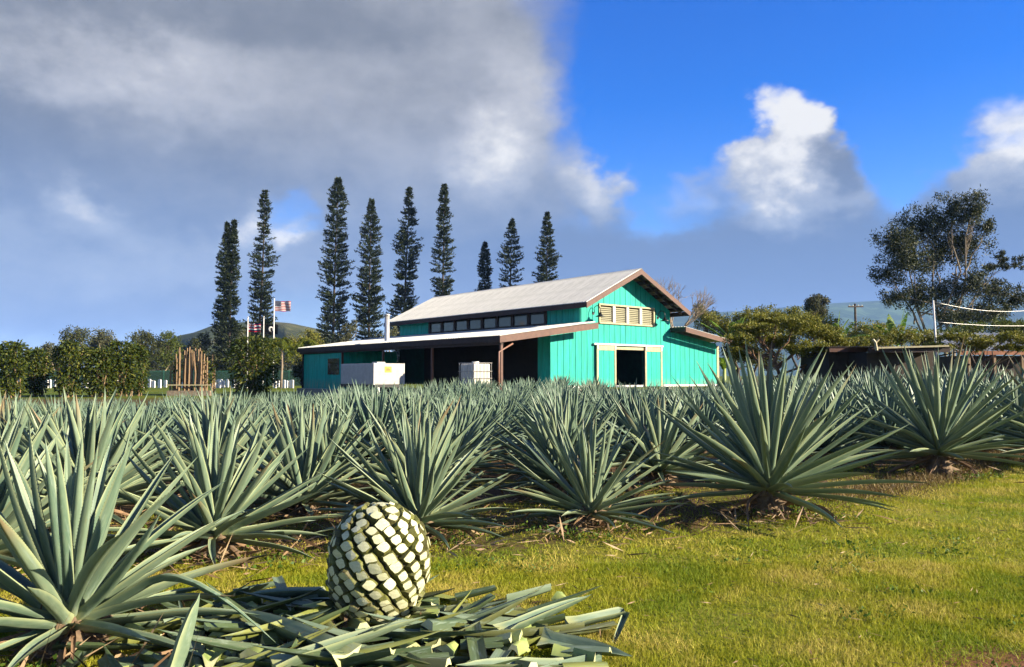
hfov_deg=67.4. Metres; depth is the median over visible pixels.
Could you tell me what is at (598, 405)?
agave plant
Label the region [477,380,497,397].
agave plant
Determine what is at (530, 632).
cut leaf
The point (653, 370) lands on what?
sliding door
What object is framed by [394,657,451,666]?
cut leaf
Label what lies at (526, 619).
cut leaf
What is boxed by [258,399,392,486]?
agave plant
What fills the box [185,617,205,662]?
cut leaf
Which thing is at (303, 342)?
palm tree
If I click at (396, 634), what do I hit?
cut leaf
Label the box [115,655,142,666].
cut leaf
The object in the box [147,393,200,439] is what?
agave plant
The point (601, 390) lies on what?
agave plant
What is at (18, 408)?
agave plant
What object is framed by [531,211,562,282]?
columnar pine
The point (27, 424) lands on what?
agave plant
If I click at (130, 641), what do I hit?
cut leaf
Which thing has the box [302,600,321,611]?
cut leaf
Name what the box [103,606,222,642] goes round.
cut leaf
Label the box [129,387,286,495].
agave plant
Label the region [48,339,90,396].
leafy shrub
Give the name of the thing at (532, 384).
agave plant
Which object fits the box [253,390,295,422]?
agave plant
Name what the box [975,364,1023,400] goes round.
agave plant
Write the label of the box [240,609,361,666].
cut leaf
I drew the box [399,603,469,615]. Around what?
cut leaf
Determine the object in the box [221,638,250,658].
cut leaf
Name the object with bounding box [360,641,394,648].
cut leaf
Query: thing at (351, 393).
agave plant
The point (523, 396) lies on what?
agave plant
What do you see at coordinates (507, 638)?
cut leaf
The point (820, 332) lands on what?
spreading tree
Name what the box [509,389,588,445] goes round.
agave plant
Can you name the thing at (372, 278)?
columnar pine
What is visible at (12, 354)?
leafy shrub
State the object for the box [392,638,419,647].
cut leaf
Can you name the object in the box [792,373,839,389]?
agave plant
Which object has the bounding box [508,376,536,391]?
agave plant
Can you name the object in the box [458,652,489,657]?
cut leaf
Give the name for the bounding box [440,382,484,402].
agave plant
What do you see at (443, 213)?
columnar pine
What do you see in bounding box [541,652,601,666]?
cut leaf
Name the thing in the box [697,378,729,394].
agave plant
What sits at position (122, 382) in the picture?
leafy shrub
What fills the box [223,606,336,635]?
cut leaf
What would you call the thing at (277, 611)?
cut leaf
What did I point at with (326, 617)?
cut leaf
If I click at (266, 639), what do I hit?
cut leaf
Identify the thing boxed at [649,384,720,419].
agave plant
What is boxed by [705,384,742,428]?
agave plant
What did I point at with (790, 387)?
agave plant
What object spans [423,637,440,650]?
cut leaf
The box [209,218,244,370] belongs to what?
columnar pine
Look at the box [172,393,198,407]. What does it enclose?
agave plant
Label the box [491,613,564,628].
cut leaf
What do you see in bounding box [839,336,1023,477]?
agave plant
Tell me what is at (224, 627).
cut leaf
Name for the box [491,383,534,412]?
agave plant
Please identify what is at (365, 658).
cut leaf
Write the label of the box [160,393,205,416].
agave plant
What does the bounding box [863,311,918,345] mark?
banana plant
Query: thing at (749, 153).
sky
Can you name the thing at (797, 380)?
agave plant
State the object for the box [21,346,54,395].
leafy shrub
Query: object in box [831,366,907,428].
agave plant
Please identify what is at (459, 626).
cut leaf
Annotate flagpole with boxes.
[272,298,274,386]
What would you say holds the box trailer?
on the ground at (156, 392)
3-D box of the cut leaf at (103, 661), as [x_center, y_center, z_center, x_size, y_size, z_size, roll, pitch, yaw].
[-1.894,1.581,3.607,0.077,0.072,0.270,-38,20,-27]
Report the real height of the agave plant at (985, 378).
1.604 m
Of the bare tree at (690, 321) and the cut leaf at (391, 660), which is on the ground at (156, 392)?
the bare tree at (690, 321)
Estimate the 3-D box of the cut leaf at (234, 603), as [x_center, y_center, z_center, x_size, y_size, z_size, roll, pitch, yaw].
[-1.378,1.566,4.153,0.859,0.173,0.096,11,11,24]
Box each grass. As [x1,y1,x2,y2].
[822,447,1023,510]
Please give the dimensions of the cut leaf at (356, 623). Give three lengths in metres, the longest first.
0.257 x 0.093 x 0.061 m
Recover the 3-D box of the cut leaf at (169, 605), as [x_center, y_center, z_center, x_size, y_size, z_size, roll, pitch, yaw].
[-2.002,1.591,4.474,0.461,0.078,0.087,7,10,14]
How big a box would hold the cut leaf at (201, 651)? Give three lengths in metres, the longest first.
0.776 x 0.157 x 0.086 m
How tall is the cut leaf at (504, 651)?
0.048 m
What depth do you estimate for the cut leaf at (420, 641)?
4.10 m
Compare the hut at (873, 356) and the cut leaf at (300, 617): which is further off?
the hut at (873, 356)
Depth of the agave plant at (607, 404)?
17.82 m
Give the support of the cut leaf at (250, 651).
on the cut leaf at (228, 660)
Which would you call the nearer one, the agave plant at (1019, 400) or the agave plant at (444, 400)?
the agave plant at (1019, 400)
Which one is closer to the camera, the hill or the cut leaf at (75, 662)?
the cut leaf at (75, 662)
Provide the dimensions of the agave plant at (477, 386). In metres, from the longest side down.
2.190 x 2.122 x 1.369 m
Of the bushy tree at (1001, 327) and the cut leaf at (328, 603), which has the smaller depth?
the cut leaf at (328, 603)
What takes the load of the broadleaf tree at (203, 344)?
on the ground at (156, 392)
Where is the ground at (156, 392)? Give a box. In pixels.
[0,376,1023,666]
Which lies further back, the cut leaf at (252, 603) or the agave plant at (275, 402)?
the agave plant at (275, 402)
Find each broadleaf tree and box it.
[40,341,63,369]
[58,325,93,357]
[86,327,117,348]
[116,357,197,370]
[125,327,166,361]
[152,329,186,370]
[181,331,214,366]
[202,349,301,370]
[235,329,254,353]
[283,327,323,365]
[336,318,358,342]
[375,326,399,351]
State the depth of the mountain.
2989.13 m
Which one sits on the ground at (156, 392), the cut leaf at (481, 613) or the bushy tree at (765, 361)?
the bushy tree at (765, 361)
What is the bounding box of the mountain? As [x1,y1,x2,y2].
[670,293,1023,375]
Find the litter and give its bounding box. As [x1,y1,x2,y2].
[0,446,1023,666]
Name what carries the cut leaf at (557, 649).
on the cut leaf at (549, 638)
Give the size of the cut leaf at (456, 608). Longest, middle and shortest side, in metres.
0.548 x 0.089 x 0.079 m
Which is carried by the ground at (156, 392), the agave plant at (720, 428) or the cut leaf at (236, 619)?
the agave plant at (720, 428)
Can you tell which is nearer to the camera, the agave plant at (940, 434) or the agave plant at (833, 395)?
the agave plant at (940, 434)
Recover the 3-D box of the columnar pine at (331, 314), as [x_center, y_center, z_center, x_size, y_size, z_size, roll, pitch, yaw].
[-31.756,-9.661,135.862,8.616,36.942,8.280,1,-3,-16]
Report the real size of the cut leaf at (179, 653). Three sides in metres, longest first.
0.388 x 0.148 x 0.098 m
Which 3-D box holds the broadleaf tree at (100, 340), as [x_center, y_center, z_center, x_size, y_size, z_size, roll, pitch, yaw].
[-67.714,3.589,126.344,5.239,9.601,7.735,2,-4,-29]
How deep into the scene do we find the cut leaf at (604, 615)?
4.31 m
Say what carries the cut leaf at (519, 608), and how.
on the ground at (156, 392)
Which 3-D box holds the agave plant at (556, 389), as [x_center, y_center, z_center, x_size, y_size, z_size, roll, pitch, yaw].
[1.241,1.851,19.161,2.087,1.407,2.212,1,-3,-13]
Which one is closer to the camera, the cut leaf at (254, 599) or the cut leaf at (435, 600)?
the cut leaf at (435, 600)
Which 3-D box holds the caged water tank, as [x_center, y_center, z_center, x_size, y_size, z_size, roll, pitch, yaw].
[-1.798,2.255,37.557,1.154,1.760,1.224,3,-4,-39]
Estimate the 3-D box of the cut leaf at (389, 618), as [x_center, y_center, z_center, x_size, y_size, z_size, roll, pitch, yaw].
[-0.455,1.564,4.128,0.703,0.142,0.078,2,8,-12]
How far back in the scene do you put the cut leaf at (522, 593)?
4.77 m
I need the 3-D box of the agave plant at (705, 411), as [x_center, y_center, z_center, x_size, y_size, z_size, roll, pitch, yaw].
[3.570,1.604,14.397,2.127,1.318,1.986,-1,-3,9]
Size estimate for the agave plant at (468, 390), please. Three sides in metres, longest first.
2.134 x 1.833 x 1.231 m
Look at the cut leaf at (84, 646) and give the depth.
3.92 m
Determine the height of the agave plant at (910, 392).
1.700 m
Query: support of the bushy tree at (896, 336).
on the ground at (156, 392)
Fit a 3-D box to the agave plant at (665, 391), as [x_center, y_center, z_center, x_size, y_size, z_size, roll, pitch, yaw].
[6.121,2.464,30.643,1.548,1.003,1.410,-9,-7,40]
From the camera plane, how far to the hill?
563.25 m
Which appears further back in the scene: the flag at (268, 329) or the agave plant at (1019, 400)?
the flag at (268, 329)
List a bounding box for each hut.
[800,347,867,385]
[832,339,949,384]
[916,332,1023,382]
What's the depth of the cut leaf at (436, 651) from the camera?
3.82 m
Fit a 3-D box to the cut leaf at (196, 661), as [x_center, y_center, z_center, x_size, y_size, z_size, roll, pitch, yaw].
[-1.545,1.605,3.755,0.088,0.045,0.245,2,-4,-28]
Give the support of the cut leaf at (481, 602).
on the cut leaf
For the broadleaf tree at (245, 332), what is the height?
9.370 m
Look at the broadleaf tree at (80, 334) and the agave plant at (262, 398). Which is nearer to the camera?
the agave plant at (262, 398)
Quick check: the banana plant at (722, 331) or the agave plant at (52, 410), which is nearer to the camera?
the agave plant at (52, 410)
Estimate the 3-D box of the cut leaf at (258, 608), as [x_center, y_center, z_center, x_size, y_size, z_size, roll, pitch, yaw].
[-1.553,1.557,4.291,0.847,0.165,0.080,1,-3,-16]
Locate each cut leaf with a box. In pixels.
[52,640,163,650]
[58,641,98,666]
[89,580,253,659]
[97,652,110,666]
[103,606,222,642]
[103,644,122,666]
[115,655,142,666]
[124,623,161,643]
[136,649,186,666]
[139,651,187,665]
[150,593,310,633]
[158,629,271,652]
[160,615,210,622]
[161,602,202,616]
[166,593,199,666]
[171,635,212,648]
[172,616,259,627]
[178,601,204,664]
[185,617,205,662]
[186,649,204,666]
[197,627,228,635]
[199,589,251,607]
[201,599,231,608]
[202,648,223,666]
[204,622,248,632]
[204,647,235,666]
[205,581,255,622]
[207,632,223,638]
[211,616,289,621]
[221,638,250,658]
[222,620,345,666]
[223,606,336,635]
[223,609,325,639]
[224,656,244,664]
[225,601,334,640]
[233,581,274,595]
[235,596,262,603]
[238,611,344,655]
[239,591,312,604]
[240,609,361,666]
[240,644,266,657]
[246,601,257,606]
[247,586,328,597]
[249,627,261,643]
[253,645,450,665]
[253,656,314,666]
[258,601,330,610]
[260,631,286,644]
[261,586,324,612]
[270,616,424,666]
[272,575,291,610]
[273,609,299,614]
[278,605,298,617]
[286,614,349,634]
[291,623,304,647]
[296,608,330,622]
[299,594,317,601]
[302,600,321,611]
[303,647,366,665]
[306,602,356,626]
[310,597,329,601]
[315,661,329,666]
[318,600,334,605]
[324,621,337,628]
[340,647,395,666]
[342,627,495,638]
[347,618,369,628]
[355,624,426,638]
[358,619,397,634]
[358,628,447,652]
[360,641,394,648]
[360,642,373,646]
[362,612,490,629]
[363,637,391,642]
[365,646,431,665]
[368,616,497,628]
[370,619,428,643]
[389,656,470,663]
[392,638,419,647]
[394,647,431,664]
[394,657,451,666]
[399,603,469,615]
[401,607,474,628]
[405,649,440,666]
[410,606,426,611]
[410,609,438,618]
[417,636,463,644]
[419,605,445,615]
[420,583,546,649]
[420,601,438,605]
[420,622,584,636]
[420,627,434,639]
[421,597,438,603]
[421,617,468,630]
[422,588,454,599]
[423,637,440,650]
[433,594,473,602]
[436,641,458,664]
[438,611,540,624]
[439,599,508,617]
[450,588,472,617]
[450,600,465,604]
[452,593,494,617]
[455,585,496,600]
[457,656,563,666]
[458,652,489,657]
[460,636,502,651]
[463,590,538,621]
[464,622,486,661]
[467,632,511,652]
[484,655,528,666]
[486,606,527,616]
[490,645,511,657]
[491,605,528,613]
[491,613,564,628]
[493,594,591,629]
[504,583,550,602]
[504,630,522,650]
[508,637,530,655]
[514,660,537,666]
[526,584,603,611]
[526,630,558,646]
[532,623,566,633]
[536,626,631,656]
[537,621,617,635]
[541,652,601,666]
[551,591,565,600]
[551,643,572,658]
[561,645,611,653]
[561,662,608,666]
[565,607,629,642]
[572,647,595,661]
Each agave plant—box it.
[0,387,194,525]
[0,390,67,462]
[0,396,144,485]
[0,400,120,567]
[0,418,276,666]
[3,395,36,432]
[4,394,40,417]
[11,400,51,431]
[24,394,88,432]
[60,398,100,422]
[64,401,149,447]
[82,398,119,418]
[95,407,336,570]
[97,398,194,477]
[102,396,188,447]
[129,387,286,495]
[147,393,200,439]
[157,385,281,458]
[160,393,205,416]
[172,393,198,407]
[174,395,236,436]
[195,399,306,471]
[200,397,271,439]
[218,397,261,415]
[219,397,393,516]
[226,391,265,413]
[251,388,280,416]
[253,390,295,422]
[255,390,349,444]
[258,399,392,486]
[259,390,320,428]
[266,387,313,407]
[292,393,332,414]
[293,386,389,442]
[305,380,430,463]
[308,412,525,548]
[316,388,350,413]
[324,385,383,425]
[332,392,500,510]
[341,380,387,419]
[364,388,407,427]
[368,392,417,409]
[369,386,448,435]
[377,396,519,478]
[386,384,412,398]
[388,383,456,424]
[396,389,426,403]
[401,385,442,403]
[417,382,448,401]
[421,387,466,413]
[422,378,456,395]
[423,389,523,460]
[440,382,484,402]
[440,383,459,394]
[444,377,467,390]
[448,385,489,407]
[451,377,491,404]
[460,392,527,449]
[472,384,531,412]
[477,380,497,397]
[478,389,532,440]
[480,391,640,501]
[481,386,531,430]
[484,381,501,396]
[491,379,534,410]
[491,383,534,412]
[493,410,686,532]
[494,378,636,479]
[494,380,534,394]
[504,382,615,455]
[507,387,535,415]
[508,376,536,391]
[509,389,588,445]
[511,377,545,399]
[520,384,590,415]
[525,380,597,414]
[529,380,572,397]
[531,378,581,392]
[543,375,575,392]
[545,374,578,387]
[574,376,609,399]
[578,378,608,403]
[578,380,611,404]
[578,387,620,421]
[579,384,613,402]
[586,378,670,438]
[586,383,644,430]
[590,390,628,420]
[595,390,728,489]
[597,393,688,451]
[627,387,659,399]
[643,338,927,527]
[643,382,673,413]
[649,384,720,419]
[656,385,738,452]
[656,386,734,443]
[656,387,696,416]
[658,385,672,402]
[690,393,823,459]
[696,378,728,392]
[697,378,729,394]
[697,406,832,482]
[703,378,742,402]
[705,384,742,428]
[757,374,812,393]
[773,373,816,389]
[773,387,824,424]
[783,382,886,460]
[785,372,868,406]
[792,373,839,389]
[807,378,901,444]
[815,366,884,398]
[831,365,909,392]
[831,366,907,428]
[834,377,924,455]
[836,364,909,389]
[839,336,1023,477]
[861,369,997,432]
[894,369,979,401]
[917,372,1023,451]
[922,359,1010,412]
[967,372,1002,389]
[969,366,1000,385]
[970,353,1023,464]
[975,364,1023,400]
[975,371,1023,448]
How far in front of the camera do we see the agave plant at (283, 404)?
16.91 m
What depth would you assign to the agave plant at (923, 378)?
19.18 m
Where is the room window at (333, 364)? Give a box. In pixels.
[328,358,338,374]
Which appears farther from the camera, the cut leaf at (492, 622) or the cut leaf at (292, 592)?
the cut leaf at (292, 592)
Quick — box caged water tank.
[459,362,491,386]
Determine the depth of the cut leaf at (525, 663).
3.56 m
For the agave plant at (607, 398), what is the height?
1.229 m
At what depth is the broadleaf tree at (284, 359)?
126.55 m
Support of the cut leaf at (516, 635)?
on the cut leaf at (520, 646)
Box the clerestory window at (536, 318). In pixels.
[428,311,546,333]
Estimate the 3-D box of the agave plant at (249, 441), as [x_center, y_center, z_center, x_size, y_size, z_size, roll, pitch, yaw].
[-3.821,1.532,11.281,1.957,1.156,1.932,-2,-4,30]
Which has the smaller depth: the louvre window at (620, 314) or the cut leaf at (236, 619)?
the cut leaf at (236, 619)
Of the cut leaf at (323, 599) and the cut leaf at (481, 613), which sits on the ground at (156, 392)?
the cut leaf at (323, 599)
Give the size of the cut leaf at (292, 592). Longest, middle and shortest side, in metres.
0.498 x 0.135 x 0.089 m
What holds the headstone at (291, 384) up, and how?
on the ground at (156, 392)
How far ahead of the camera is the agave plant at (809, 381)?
17.75 m
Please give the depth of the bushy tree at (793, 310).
71.37 m
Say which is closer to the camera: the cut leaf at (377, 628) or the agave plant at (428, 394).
the cut leaf at (377, 628)
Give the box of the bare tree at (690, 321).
[656,275,716,386]
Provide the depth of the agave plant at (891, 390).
20.79 m
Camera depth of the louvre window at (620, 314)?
45.78 m
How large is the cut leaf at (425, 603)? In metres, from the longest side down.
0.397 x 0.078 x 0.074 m
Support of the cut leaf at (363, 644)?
on the cut leaf at (370, 646)
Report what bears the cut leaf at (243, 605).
on the cut leaf at (215, 604)
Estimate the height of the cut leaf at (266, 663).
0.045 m
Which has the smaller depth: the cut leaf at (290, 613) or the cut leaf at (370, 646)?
the cut leaf at (370, 646)
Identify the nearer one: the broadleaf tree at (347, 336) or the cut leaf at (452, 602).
the cut leaf at (452, 602)
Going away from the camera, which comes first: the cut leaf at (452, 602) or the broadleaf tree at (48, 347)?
the cut leaf at (452, 602)
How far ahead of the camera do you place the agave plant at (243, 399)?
21.28 m
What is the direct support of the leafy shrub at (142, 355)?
on the ground at (156, 392)
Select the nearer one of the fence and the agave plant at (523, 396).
the agave plant at (523, 396)
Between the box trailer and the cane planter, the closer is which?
the box trailer
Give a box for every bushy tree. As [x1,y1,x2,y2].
[691,303,735,343]
[718,334,784,384]
[731,302,784,384]
[776,305,843,379]
[802,293,831,344]
[838,324,943,345]
[843,318,896,345]
[904,328,1004,356]
[936,315,1023,355]
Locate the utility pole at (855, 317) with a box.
[848,304,862,329]
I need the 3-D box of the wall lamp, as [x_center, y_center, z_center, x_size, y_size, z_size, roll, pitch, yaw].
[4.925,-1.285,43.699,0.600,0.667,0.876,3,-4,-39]
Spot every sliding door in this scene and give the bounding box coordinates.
[596,344,616,386]
[644,345,662,386]
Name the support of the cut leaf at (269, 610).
on the cut leaf
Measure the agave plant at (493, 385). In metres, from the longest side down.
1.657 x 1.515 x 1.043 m
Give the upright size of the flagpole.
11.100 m
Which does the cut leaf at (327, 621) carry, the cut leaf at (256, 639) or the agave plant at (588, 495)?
the cut leaf at (256, 639)
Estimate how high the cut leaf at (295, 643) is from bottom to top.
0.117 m
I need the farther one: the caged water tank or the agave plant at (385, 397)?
the caged water tank
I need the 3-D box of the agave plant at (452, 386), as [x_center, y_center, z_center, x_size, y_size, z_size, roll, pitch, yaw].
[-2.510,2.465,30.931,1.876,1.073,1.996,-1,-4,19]
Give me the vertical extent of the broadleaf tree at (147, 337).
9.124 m
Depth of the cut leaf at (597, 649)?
3.82 m
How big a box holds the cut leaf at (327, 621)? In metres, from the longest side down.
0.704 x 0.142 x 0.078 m
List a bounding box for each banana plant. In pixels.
[701,314,746,371]
[719,357,729,383]
[832,312,868,339]
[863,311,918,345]
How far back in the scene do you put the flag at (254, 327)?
97.18 m
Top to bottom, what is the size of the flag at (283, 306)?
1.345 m
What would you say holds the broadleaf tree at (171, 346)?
on the ground at (156, 392)
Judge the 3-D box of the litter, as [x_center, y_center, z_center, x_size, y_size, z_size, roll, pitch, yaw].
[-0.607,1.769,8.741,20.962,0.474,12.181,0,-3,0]
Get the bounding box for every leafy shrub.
[0,339,32,397]
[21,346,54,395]
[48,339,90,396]
[80,345,123,396]
[102,339,139,396]
[124,343,151,395]
[222,335,281,394]
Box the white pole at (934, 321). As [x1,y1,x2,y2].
[932,300,936,359]
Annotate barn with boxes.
[297,268,729,395]
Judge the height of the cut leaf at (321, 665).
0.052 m
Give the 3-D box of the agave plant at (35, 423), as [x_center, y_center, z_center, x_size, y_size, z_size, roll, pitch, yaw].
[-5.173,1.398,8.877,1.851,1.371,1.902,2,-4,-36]
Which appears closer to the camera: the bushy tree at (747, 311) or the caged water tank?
the caged water tank
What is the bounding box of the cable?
[937,302,1013,311]
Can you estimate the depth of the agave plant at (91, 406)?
17.02 m
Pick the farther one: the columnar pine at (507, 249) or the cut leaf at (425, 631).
the columnar pine at (507, 249)
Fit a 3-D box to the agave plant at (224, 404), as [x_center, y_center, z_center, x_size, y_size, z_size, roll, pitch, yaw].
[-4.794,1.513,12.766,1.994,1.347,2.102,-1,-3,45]
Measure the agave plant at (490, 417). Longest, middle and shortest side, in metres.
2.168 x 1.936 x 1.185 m
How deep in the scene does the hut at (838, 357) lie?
27.60 m
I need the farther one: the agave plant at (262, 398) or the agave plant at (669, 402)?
the agave plant at (262, 398)
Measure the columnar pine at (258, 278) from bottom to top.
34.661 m
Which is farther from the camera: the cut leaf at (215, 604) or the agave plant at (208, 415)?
the agave plant at (208, 415)
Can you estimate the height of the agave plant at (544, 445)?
1.581 m
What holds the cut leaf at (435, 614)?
on the cut leaf
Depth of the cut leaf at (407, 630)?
4.00 m
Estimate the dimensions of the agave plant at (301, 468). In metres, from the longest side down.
2.060 x 1.956 x 1.462 m
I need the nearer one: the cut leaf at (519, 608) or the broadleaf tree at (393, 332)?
the cut leaf at (519, 608)
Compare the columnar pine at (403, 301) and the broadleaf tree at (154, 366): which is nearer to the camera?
the broadleaf tree at (154, 366)
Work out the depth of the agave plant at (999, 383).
16.67 m
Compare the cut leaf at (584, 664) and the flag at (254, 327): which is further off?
the flag at (254, 327)
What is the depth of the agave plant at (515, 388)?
26.45 m
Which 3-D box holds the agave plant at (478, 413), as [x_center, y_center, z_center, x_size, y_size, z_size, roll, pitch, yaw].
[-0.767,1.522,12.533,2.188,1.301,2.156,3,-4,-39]
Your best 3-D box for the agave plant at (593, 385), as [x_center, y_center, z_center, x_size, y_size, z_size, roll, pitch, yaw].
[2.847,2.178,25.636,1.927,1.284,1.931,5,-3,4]
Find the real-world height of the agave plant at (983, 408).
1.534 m
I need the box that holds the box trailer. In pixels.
[341,362,404,393]
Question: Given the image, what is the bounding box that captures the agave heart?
[325,502,430,642]
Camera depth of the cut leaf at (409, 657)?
3.59 m
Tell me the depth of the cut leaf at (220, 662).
3.80 m
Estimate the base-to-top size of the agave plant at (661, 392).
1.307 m
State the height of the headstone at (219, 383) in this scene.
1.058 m
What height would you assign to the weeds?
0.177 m
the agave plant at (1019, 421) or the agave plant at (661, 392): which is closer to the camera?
the agave plant at (1019, 421)
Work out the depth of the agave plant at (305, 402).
18.55 m
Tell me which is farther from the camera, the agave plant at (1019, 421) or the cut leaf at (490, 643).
the agave plant at (1019, 421)
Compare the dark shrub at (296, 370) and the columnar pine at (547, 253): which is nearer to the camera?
the dark shrub at (296, 370)
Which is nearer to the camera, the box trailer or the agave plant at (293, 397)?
the agave plant at (293, 397)
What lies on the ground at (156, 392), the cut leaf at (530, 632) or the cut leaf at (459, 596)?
the cut leaf at (459, 596)
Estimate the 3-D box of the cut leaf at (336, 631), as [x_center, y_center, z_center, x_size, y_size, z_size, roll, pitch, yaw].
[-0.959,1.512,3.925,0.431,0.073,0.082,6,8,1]
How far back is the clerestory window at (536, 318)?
49.78 m
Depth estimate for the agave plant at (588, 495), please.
7.27 m
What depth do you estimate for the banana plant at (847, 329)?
51.96 m
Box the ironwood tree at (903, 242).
[866,184,1023,355]
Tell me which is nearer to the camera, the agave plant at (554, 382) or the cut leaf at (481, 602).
the cut leaf at (481, 602)
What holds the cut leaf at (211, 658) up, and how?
on the cut leaf
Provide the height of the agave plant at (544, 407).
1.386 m
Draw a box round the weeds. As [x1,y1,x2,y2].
[0,454,1023,666]
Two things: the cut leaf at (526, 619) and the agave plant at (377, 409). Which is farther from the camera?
the agave plant at (377, 409)
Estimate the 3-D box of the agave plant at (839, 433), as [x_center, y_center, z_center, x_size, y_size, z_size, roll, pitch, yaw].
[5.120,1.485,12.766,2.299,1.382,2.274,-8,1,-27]
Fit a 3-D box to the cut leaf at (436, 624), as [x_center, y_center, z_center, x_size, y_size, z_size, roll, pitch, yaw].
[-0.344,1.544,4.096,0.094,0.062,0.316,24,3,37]
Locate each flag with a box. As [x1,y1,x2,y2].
[248,323,260,331]
[264,324,277,334]
[275,301,290,311]
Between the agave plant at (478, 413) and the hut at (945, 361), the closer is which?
the agave plant at (478, 413)
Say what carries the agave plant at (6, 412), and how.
on the ground at (156, 392)
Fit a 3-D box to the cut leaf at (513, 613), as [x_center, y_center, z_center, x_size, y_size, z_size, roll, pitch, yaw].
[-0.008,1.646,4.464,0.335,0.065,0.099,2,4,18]
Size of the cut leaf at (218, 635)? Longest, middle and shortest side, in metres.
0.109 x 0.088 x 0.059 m
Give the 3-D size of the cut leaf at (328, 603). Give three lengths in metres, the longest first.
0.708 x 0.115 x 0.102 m
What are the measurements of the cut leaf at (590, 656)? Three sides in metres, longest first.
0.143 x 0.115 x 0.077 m
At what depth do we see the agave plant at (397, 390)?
26.49 m
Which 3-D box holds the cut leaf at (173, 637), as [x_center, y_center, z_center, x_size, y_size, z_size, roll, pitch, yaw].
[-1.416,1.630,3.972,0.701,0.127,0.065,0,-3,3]
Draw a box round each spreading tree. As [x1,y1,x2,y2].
[721,311,858,381]
[922,330,1023,384]
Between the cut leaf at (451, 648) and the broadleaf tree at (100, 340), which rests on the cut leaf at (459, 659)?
the cut leaf at (451, 648)
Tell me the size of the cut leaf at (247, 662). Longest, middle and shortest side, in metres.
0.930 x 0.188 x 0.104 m
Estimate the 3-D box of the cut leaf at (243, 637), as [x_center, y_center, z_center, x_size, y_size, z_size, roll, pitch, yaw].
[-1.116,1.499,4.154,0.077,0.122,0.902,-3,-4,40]
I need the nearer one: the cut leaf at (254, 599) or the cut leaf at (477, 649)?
the cut leaf at (477, 649)
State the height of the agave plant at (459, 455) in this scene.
1.620 m
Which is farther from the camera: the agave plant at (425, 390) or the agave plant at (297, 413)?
the agave plant at (425, 390)
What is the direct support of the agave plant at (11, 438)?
on the ground at (156, 392)
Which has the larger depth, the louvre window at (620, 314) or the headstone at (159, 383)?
the headstone at (159, 383)
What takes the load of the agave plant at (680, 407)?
on the ground at (156, 392)
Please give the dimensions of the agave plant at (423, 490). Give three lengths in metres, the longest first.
1.957 x 1.953 x 1.479 m
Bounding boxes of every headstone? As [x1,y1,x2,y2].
[158,379,161,387]
[217,379,220,387]
[289,380,293,387]
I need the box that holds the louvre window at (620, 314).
[598,303,654,326]
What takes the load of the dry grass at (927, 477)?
on the ground at (156, 392)
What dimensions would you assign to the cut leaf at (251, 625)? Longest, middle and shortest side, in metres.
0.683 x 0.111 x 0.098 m
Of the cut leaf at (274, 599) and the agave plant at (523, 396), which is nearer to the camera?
the cut leaf at (274, 599)
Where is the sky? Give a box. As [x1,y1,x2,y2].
[0,0,1023,369]
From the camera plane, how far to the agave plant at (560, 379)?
32.41 m
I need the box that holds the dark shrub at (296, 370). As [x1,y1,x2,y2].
[290,355,301,386]
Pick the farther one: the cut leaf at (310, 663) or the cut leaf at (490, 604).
the cut leaf at (490, 604)
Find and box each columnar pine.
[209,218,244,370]
[240,189,280,362]
[314,176,355,344]
[349,198,385,340]
[385,187,423,362]
[428,183,456,296]
[473,241,493,290]
[495,218,524,287]
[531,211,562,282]
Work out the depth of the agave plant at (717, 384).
29.28 m
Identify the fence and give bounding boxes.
[0,371,300,385]
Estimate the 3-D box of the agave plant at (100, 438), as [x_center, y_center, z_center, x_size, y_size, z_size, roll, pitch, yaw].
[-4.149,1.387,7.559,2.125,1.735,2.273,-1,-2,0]
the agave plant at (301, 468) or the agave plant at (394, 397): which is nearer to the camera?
the agave plant at (301, 468)
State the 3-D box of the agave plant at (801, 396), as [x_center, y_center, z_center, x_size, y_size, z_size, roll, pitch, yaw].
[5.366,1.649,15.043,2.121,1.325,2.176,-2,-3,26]
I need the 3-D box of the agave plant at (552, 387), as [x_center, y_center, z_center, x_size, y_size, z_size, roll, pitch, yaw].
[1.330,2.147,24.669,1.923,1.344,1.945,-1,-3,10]
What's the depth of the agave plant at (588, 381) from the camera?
29.24 m
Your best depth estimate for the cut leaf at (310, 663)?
3.65 m
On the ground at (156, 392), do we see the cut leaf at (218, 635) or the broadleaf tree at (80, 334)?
the broadleaf tree at (80, 334)
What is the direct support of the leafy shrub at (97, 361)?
on the ground at (156, 392)
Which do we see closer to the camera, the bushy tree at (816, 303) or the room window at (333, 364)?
the room window at (333, 364)
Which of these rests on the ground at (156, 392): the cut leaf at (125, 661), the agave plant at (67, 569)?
the agave plant at (67, 569)
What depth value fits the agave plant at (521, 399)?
18.54 m
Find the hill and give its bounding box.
[148,321,336,370]
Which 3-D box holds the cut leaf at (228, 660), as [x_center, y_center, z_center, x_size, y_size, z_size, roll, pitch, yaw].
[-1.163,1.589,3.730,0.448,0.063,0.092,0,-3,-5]
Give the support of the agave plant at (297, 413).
on the ground at (156, 392)
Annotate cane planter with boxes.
[166,347,218,395]
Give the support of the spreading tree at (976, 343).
on the ground at (156, 392)
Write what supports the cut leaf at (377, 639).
on the cut leaf
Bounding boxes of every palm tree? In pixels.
[270,337,300,388]
[288,337,317,362]
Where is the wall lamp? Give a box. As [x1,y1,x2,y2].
[592,305,605,316]
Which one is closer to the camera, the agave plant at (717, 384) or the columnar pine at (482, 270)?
the agave plant at (717, 384)
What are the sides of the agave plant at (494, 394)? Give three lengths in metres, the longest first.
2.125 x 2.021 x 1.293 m
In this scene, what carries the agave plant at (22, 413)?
on the ground at (156, 392)

